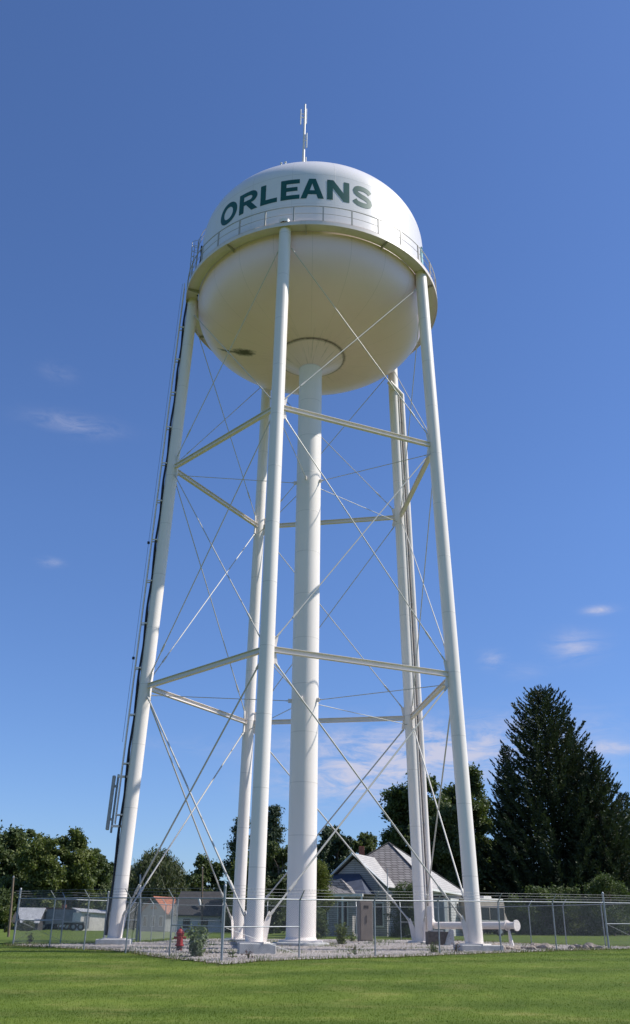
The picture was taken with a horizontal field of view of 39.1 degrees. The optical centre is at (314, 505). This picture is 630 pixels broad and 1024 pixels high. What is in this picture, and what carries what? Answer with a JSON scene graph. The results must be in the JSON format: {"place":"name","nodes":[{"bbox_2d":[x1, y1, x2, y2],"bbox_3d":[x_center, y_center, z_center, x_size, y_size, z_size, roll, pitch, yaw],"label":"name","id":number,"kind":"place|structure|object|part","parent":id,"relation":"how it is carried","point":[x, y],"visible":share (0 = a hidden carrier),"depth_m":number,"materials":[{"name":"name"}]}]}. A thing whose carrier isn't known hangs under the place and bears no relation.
{"place":"outdoors","nodes":[
{"label":"outdoors","id":0,"kind":"place"},
{"bbox_2d":[0,929,629,1023],"bbox_3d":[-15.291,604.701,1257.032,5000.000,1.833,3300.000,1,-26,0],"label":"lawn","id":1,"kind":"structure","parent":0,"point":[4,938],"depth_m":22.97,"materials":[{"name":"green plant"}]},
{"bbox_2d":[1,909,14,931],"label":"shrub","id":2,"kind":"object","parent":1,"relation":"on","point":[5,918],"visible":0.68,"depth_m":72.03,"materials":[{"name":"green plant"}]},
{"bbox_2d":[7,876,13,936],"bbox_3d":[-19.306,25.598,56.258,0.394,3.829,0.165,1,-26,0],"label":"utility pole","id":3,"kind":"object","parent":1,"relation":"on","point":[10,914],"visible":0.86,"depth_m":56.19,"materials":[{"name":"brown wood"}]},
{"bbox_2d":[0,820,32,883],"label":"broadleaf tree","id":4,"kind":"object","parent":1,"relation":"on","point":[15,838],"visible":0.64,"depth_m":131.19,"materials":[{"name":"green plant"}]},
{"bbox_2d":[0,873,32,928],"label":"broadleaf tree","id":5,"kind":"object","parent":1,"relation":"on","point":[5,891],"visible":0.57,"depth_m":121.05,"materials":[{"name":"green plant"}]},
{"bbox_2d":[16,920,34,930],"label":"shrub","id":6,"kind":"object","parent":1,"relation":"on","point":[26,929],"visible":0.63,"depth_m":93.36,"materials":[{"name":"green plant"}]},
{"bbox_2d":[10,907,45,929],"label":"barn","id":7,"kind":"structure","parent":1,"relation":"on","point":[26,915],"depth_m":110.00,"materials":[{"name":"metal"}]},
{"bbox_2d":[21,828,35,907],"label":"broadleaf tree","id":8,"kind":"object","parent":1,"relation":"on","point":[32,832],"visible":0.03,"depth_m":141.44,"materials":[{"name":"green plant"}]},
{"bbox_2d":[11,832,70,913],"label":"broadleaf tree","id":9,"kind":"object","parent":1,"relation":"on","point":[37,860],"visible":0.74,"depth_m":123.41,"materials":[{"name":"green plant"}]},
{"bbox_2d":[45,925,60,929],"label":"broadleaf tree","id":10,"kind":"object","parent":1,"relation":"on","point":[53,927],"visible":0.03,"depth_m":132.24,"materials":[{"name":"green plant"}]},
{"bbox_2d":[42,905,79,929],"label":"semi trailer","id":11,"kind":"object","parent":1,"relation":"on","point":[59,917],"visible":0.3,"depth_m":111.49,"materials":[{"name":"grey metal"}]},
{"bbox_2d":[61,921,84,930],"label":"flatbed trailer","id":12,"kind":"object","parent":1,"relation":"on","point":[79,924],"visible":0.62,"depth_m":100.27,"materials":[{"name":"metal"}]},
{"bbox_2d":[53,826,99,929],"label":"broadleaf tree","id":13,"kind":"object","parent":1,"relation":"on","point":[79,861],"visible":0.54,"depth_m":126.65,"materials":[{"name":"green plant"}]},
{"bbox_2d":[72,908,109,930],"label":"white outbuilding","id":14,"kind":"structure","parent":1,"relation":"on","point":[91,920],"depth_m":107.06,"materials":[{"name":"metal"}]},
{"bbox_2d":[84,914,89,927],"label":"door","id":15,"kind":"structure","parent":14,"relation":"in","point":[85,914],"depth_m":106.45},
{"bbox_2d":[88,848,113,913],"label":"broadleaf tree","id":16,"kind":"object","parent":1,"relation":"on","point":[101,873],"visible":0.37,"depth_m":131.82,"materials":[{"name":"green plant"}]},
{"bbox_2d":[139,874,140,941],"bbox_3d":[-9.317,21.587,47.210,0.420,3.548,0.121,1,-26,0],"label":"utility pole","id":17,"kind":"object","parent":1,"relation":"on","point":[140,910],"visible":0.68,"depth_m":47.15,"materials":[{"name":"wood"}]},
{"bbox_2d":[137,896,176,931],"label":"orange roof house","id":18,"kind":"structure","parent":1,"relation":"on","point":[157,908],"depth_m":97.15,"materials":[{"name":"metal"}]},
{"bbox_2d":[125,844,190,927],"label":"willow tree","id":19,"kind":"object","parent":1,"relation":"on","point":[170,873],"visible":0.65,"depth_m":112.31,"materials":[{"name":"green plant"}]},
{"bbox_2d":[168,891,230,932],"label":"long building","id":20,"kind":"structure","parent":1,"relation":"on","point":[184,894],"depth_m":89.66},
{"bbox_2d":[183,919,189,927],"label":"window","id":21,"kind":"structure","parent":20,"relation":"in","point":[186,923],"depth_m":88.90,"materials":[{"name":"black glass"}]},
{"bbox_2d":[201,867,202,924],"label":"utility pole","id":22,"kind":"object","parent":1,"relation":"on","point":[202,896],"visible":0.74,"depth_m":89.55,"materials":[{"name":"brown wood"}]},
{"bbox_2d":[184,853,224,890],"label":"broadleaf tree","id":23,"kind":"object","parent":1,"relation":"on","point":[193,880],"visible":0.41,"depth_m":102.81,"materials":[{"name":"green plant"}]},
{"bbox_2d":[215,817,250,891],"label":"pine tree","id":24,"kind":"object","parent":1,"relation":"on","point":[227,864],"visible":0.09,"depth_m":96.67,"materials":[{"name":"green plant"}]},
{"bbox_2d":[220,858,248,932],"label":"broadleaf tree","id":25,"kind":"object","parent":1,"relation":"on","point":[232,873],"visible":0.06,"depth_m":89.02,"materials":[{"name":"green plant"}]},
{"bbox_2d":[216,889,285,933],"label":"shrub","id":26,"kind":"object","parent":1,"relation":"on","point":[281,910],"visible":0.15,"depth_m":75.94,"materials":[{"name":"green plant"}]},
{"bbox_2d":[265,840,287,932],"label":"broadleaf tree","id":27,"kind":"object","parent":1,"relation":"on","point":[275,861],"visible":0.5,"depth_m":84.87,"materials":[{"name":"green plant"}]},
{"bbox_2d":[267,804,287,870],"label":"tree","id":28,"kind":"object","parent":1,"relation":"on","point":[274,832],"visible":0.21,"depth_m":105.46,"materials":[{"name":"green plant"}]},
{"bbox_2d":[62,859,555,932],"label":"woods","id":29,"kind":"object","parent":1,"relation":"on","point":[111,876],"visible":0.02,"depth_m":163.83,"materials":[{"name":"green plant"}]},
{"bbox_2d":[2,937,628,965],"bbox_3d":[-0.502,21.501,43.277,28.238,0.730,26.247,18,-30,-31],"label":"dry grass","id":30,"kind":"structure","parent":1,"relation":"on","point":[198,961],"depth_m":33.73,"materials":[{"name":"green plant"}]},
{"bbox_2d":[2,937,629,964],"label":"long grass","id":31,"kind":"structure","parent":1,"relation":"on","point":[188,958],"depth_m":34.46,"materials":[{"name":"green plant"}]},
{"bbox_2d":[12,884,629,960],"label":"chain link fence","id":32,"kind":"object","parent":1,"relation":"on","point":[173,906],"visible":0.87,"depth_m":35.46,"materials":[{"name":"metal"}]},
{"bbox_2d":[15,939,629,963],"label":"gravel pad","id":33,"kind":"object","parent":1,"relation":"on","point":[306,947],"visible":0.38,"depth_m":37.41,"materials":[{"name":"grey gravel"}]},
{"bbox_2d":[95,939,131,944],"bbox_3d":[-8.949,19.522,39.445,1.500,0.376,1.400,3,-26,-5],"label":"concrete footing","id":34,"kind":"object","parent":33,"relation":"on","point":[114,941],"visible":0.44,"depth_m":38.86,"materials":[{"name":"grey concrete"}]},
{"bbox_2d":[102,104,519,945],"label":"water tower","id":35,"kind":"structure","parent":34,"relation":"on","point":[310,282],"depth_m":49.41,"materials":[{"name":"metal"}]},
{"bbox_2d":[174,927,185,950],"bbox_3d":[-5.218,16.788,34.249,0.399,0.880,0.408,-18,-32,34],"label":"fire hydrant","id":36,"kind":"object","parent":33,"relation":"on","point":[178,943],"visible":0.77,"depth_m":34.17,"materials":[{"name":"red metal"}]},
{"bbox_2d":[181,922,210,956],"bbox_3d":[-4.028,15.051,30.673,0.951,1.143,1.103,18,-31,-32],"label":"tall weed","id":37,"kind":"object","parent":33,"relation":"on","point":[197,939],"visible":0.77,"depth_m":30.55,"materials":[{"name":"green plant"}]},
{"bbox_2d":[227,948,238,957],"bbox_3d":[-2.800,15.083,30.013,0.385,0.467,0.393,16,-29,-28],"label":"weed","id":38,"kind":"object","parent":33,"relation":"on","point":[232,953],"visible":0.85,"depth_m":29.92,"materials":[{"name":"green plant"}]},
{"bbox_2d":[237,943,275,953],"bbox_3d":[-2.178,16.539,32.881,1.350,0.519,1.200,4,-26,-6],"label":"concrete footing","id":39,"kind":"object","parent":33,"relation":"on","point":[254,949],"visible":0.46,"depth_m":32.39,"materials":[{"name":"grey concrete"}]},
{"bbox_2d":[273,942,328,945],"bbox_3d":[-0.652,20.045,40.289,2.600,0.315,2.600,1,-26,0],"label":"concrete footing","id":40,"kind":"object","parent":33,"relation":"on","point":[294,944],"visible":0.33,"depth_m":39.33,"materials":[{"name":"grey concrete"}]},
{"bbox_2d":[334,920,347,943],"bbox_3d":[1.257,20.199,41.900,0.836,1.042,0.736,-15,-30,29],"label":"shrub","id":41,"kind":"object","parent":33,"relation":"on","point":[341,936],"visible":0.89,"depth_m":41.79,"materials":[{"name":"green plant"}]},
{"bbox_2d":[347,928,356,940],"bbox_3d":[1.933,22.930,47.276,0.557,0.648,0.500,-18,-31,34],"label":"weed","id":42,"kind":"object","parent":33,"relation":"on","point":[350,936],"visible":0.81,"depth_m":47.20,"materials":[{"name":"green plant"}]},
{"bbox_2d":[348,941,358,954],"bbox_3d":[1.507,16.221,32.462,0.469,0.480,0.430,-17,-31,33],"label":"weed","id":43,"kind":"object","parent":33,"relation":"on","point":[354,947],"visible":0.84,"depth_m":32.49,"materials":[{"name":"green plant"}]},
{"bbox_2d":[357,901,372,940],"bbox_3d":[2.768,22.946,48.898,0.754,2.040,0.548,7,-26,-13],"label":"utility cabinet","id":44,"kind":"object","parent":33,"relation":"on","point":[362,920],"visible":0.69,"depth_m":48.72,"materials":[{"name":"brown paint"}]},
{"bbox_3d":[2.821,22.846,48.688,0.640,1.860,0.020,7,-26,-13],"label":"door","id":45,"kind":"part","parent":44,"relation":"part of","materials":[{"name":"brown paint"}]},
{"bbox_2d":[427,942,438,951],"bbox_3d":[4.658,17.199,34.586,0.558,0.495,0.589,-14,-29,27],"label":"weed","id":46,"kind":"object","parent":33,"relation":"on","point":[433,948],"visible":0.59,"depth_m":34.50,"materials":[{"name":"green plant"}]},
{"bbox_2d":[425,930,447,944],"bbox_3d":[5.891,20.874,42.743,1.020,0.685,0.900,1,-26,0],"label":"valve box","id":47,"kind":"object","parent":33,"relation":"on","point":[433,938],"visible":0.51,"depth_m":42.37,"materials":[{"name":"metal"}]},
{"bbox_2d":[445,929,453,944],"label":"concrete block","id":48,"kind":"structure","parent":33,"relation":"on","point":[449,936],"depth_m":41.77,"materials":[{"name":"grey concrete"}]},
{"bbox_2d":[453,945,503,950],"bbox_3d":[6.741,18.359,36.575,1.750,0.378,1.350,4,-26,-6],"label":"concrete footing","id":49,"kind":"object","parent":33,"relation":"on","point":[480,947],"visible":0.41,"depth_m":36.01,"materials":[{"name":"grey concrete"}]},
{"bbox_2d":[511,945,520,949],"bbox_3d":[8.369,18.503,36.931,0.567,0.333,0.391,23,-34,-39],"label":"rock","id":50,"kind":"object","parent":33,"relation":"on","point":[515,946],"visible":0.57,"depth_m":36.83,"materials":[{"name":"stone"}]},
{"bbox_2d":[526,945,535,949],"bbox_3d":[9.095,18.668,37.302,0.429,0.293,0.422,-5,-26,12],"label":"rock","id":51,"kind":"object","parent":33,"relation":"on","point":[530,947],"visible":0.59,"depth_m":37.17,"materials":[{"name":"stone"}]},
{"bbox_2d":[536,943,551,948],"bbox_3d":[9.882,19.078,38.205,0.654,0.384,0.451,-7,-27,16],"label":"rock","id":52,"kind":"object","parent":33,"relation":"on","point":[548,946],"visible":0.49,"depth_m":38.11,"materials":[{"name":"stone"}]},
{"bbox_2d":[585,942,598,947],"bbox_3d":[12.109,19.347,38.775,0.676,0.391,0.443,-2,-26,5],"label":"rock","id":53,"kind":"object","parent":33,"relation":"on","point":[590,945],"visible":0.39,"depth_m":38.72,"materials":[{"name":"stone"}]},
{"bbox_2d":[316,900,330,937],"bbox_3d":[-0.288,27.102,57.930,2.967,2.804,2.738,24,-34,-39],"label":"shrub","id":54,"kind":"object","parent":1,"relation":"on","point":[322,930],"visible":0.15,"depth_m":57.45,"materials":[{"name":"green plant"}]},
{"bbox_2d":[317,826,334,874],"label":"broadleaf tree","id":55,"kind":"object","parent":1,"relation":"on","point":[324,834],"visible":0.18,"depth_m":104.17,"materials":[{"name":"green plant"}]},
{"bbox_2d":[316,857,336,914],"bbox_3d":[0.196,26.846,60.371,2.616,5.324,2.991,1,-26,0],"label":"broadleaf tree","id":56,"kind":"object","parent":1,"relation":"on","point":[323,883],"visible":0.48,"depth_m":60.35,"materials":[{"name":"green plant"}]},
{"bbox_2d":[324,824,352,871],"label":"broadleaf tree","id":57,"kind":"object","parent":1,"relation":"on","point":[339,853],"visible":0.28,"depth_m":109.40,"materials":[{"name":"green plant"}]},
{"bbox_2d":[351,831,378,854],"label":"broadleaf tree","id":58,"kind":"object","parent":1,"relation":"on","point":[367,841],"visible":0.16,"depth_m":116.90,"materials":[{"name":"green plant"}]},
{"bbox_2d":[316,842,462,936],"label":"farmhouse","id":59,"kind":"object","parent":1,"relation":"on","point":[388,865],"visible":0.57,"depth_m":67.53,"materials":[{"name":"white"}]},
{"bbox_2d":[337,901,347,927],"bbox_3d":[2.030,29.957,64.921,0.850,1.850,0.074,-10,-28,21],"label":"window","id":60,"kind":"structure","parent":59,"relation":"in","point":[338,903],"depth_m":64.95,"materials":[{"name":"black glass"}]},
{"bbox_2d":[375,902,383,926],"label":"window","id":61,"kind":"structure","parent":59,"relation":"in","point":[379,906],"depth_m":65.69,"materials":[{"name":"black glass"}]},
{"bbox_2d":[384,880,414,937],"bbox_3d":[6.546,28.302,61.953,3.249,4.067,3.229,-22,-34,39],"label":"shrub","id":62,"kind":"object","parent":1,"relation":"on","point":[408,889],"visible":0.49,"depth_m":61.67,"materials":[{"name":"green plant"}]},
{"bbox_2d":[376,773,454,875],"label":"broadleaf tree","id":63,"kind":"object","parent":1,"relation":"on","point":[396,807],"visible":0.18,"depth_m":105.26,"materials":[{"name":"green plant"}]},
{"bbox_2d":[403,802,494,933],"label":"broadleaf tree","id":64,"kind":"object","parent":1,"relation":"on","point":[442,860],"visible":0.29,"depth_m":98.07,"materials":[{"name":"green plant"}]},
{"bbox_2d":[436,761,507,933],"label":"broadleaf tree","id":65,"kind":"object","parent":1,"relation":"on","point":[480,805],"visible":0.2,"depth_m":109.15,"materials":[{"name":"green plant"}]},
{"bbox_2d":[458,896,506,935],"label":"camper","id":66,"kind":"object","parent":1,"relation":"on","point":[495,914],"visible":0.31,"depth_m":72.20,"materials":[{"name":"white metal"}]},
{"bbox_2d":[483,744,541,933],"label":"spruce tree","id":67,"kind":"object","parent":1,"relation":"on","point":[499,805],"visible":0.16,"depth_m":101.46,"materials":[{"name":"green plant"}]},
{"bbox_2d":[476,684,629,933],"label":"spruce tree","id":68,"kind":"object","parent":1,"relation":"on","point":[551,781],"visible":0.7,"depth_m":97.13,"materials":[{"name":"green plant"}]},
{"bbox_2d":[504,882,603,935],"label":"shrub","id":69,"kind":"object","parent":1,"relation":"on","point":[551,892],"visible":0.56,"depth_m":83.16,"materials":[{"name":"green plant"}]},
{"bbox_2d":[560,721,598,884],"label":"spruce tree","id":70,"kind":"object","parent":1,"relation":"on","point":[577,738],"visible":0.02,"depth_m":101.55,"materials":[{"name":"green plant"}]},
{"bbox_2d":[554,749,629,934],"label":"spruce tree","id":71,"kind":"object","parent":1,"relation":"on","point":[596,775],"visible":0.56,"depth_m":93.38,"materials":[{"name":"green plant"}]},
{"bbox_2d":[569,870,629,935],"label":"shrub","id":72,"kind":"object","parent":1,"relation":"on","point":[598,885],"visible":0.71,"depth_m":80.46,"materials":[{"name":"green plant"}]},
{"bbox_2d":[615,792,629,874],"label":"spruce tree","id":73,"kind":"object","parent":1,"relation":"on","point":[625,796],"visible":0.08,"depth_m":100.89,"materials":[{"name":"green plant"}]},
{"bbox_2d":[0,0,629,928],"label":"sky","id":74,"kind":"structure","parent":0,"point":[502,127],"materials":[{"name":"blue"}]},
{"bbox_2d":[430,896,448,931],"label":"storage shed","id":75,"kind":"structure","parent":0,"point":[441,916],"depth_m":56.88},
{"bbox_2d":[433,902,442,929],"bbox_3d":[7.823,26.418,56.584,0.620,2.000,0.030,-6,-27,14],"label":"door","id":76,"kind":"structure","parent":75,"relation":"in","point":[439,903],"depth_m":56.70,"materials":[{"name":"grey"}]}
]}

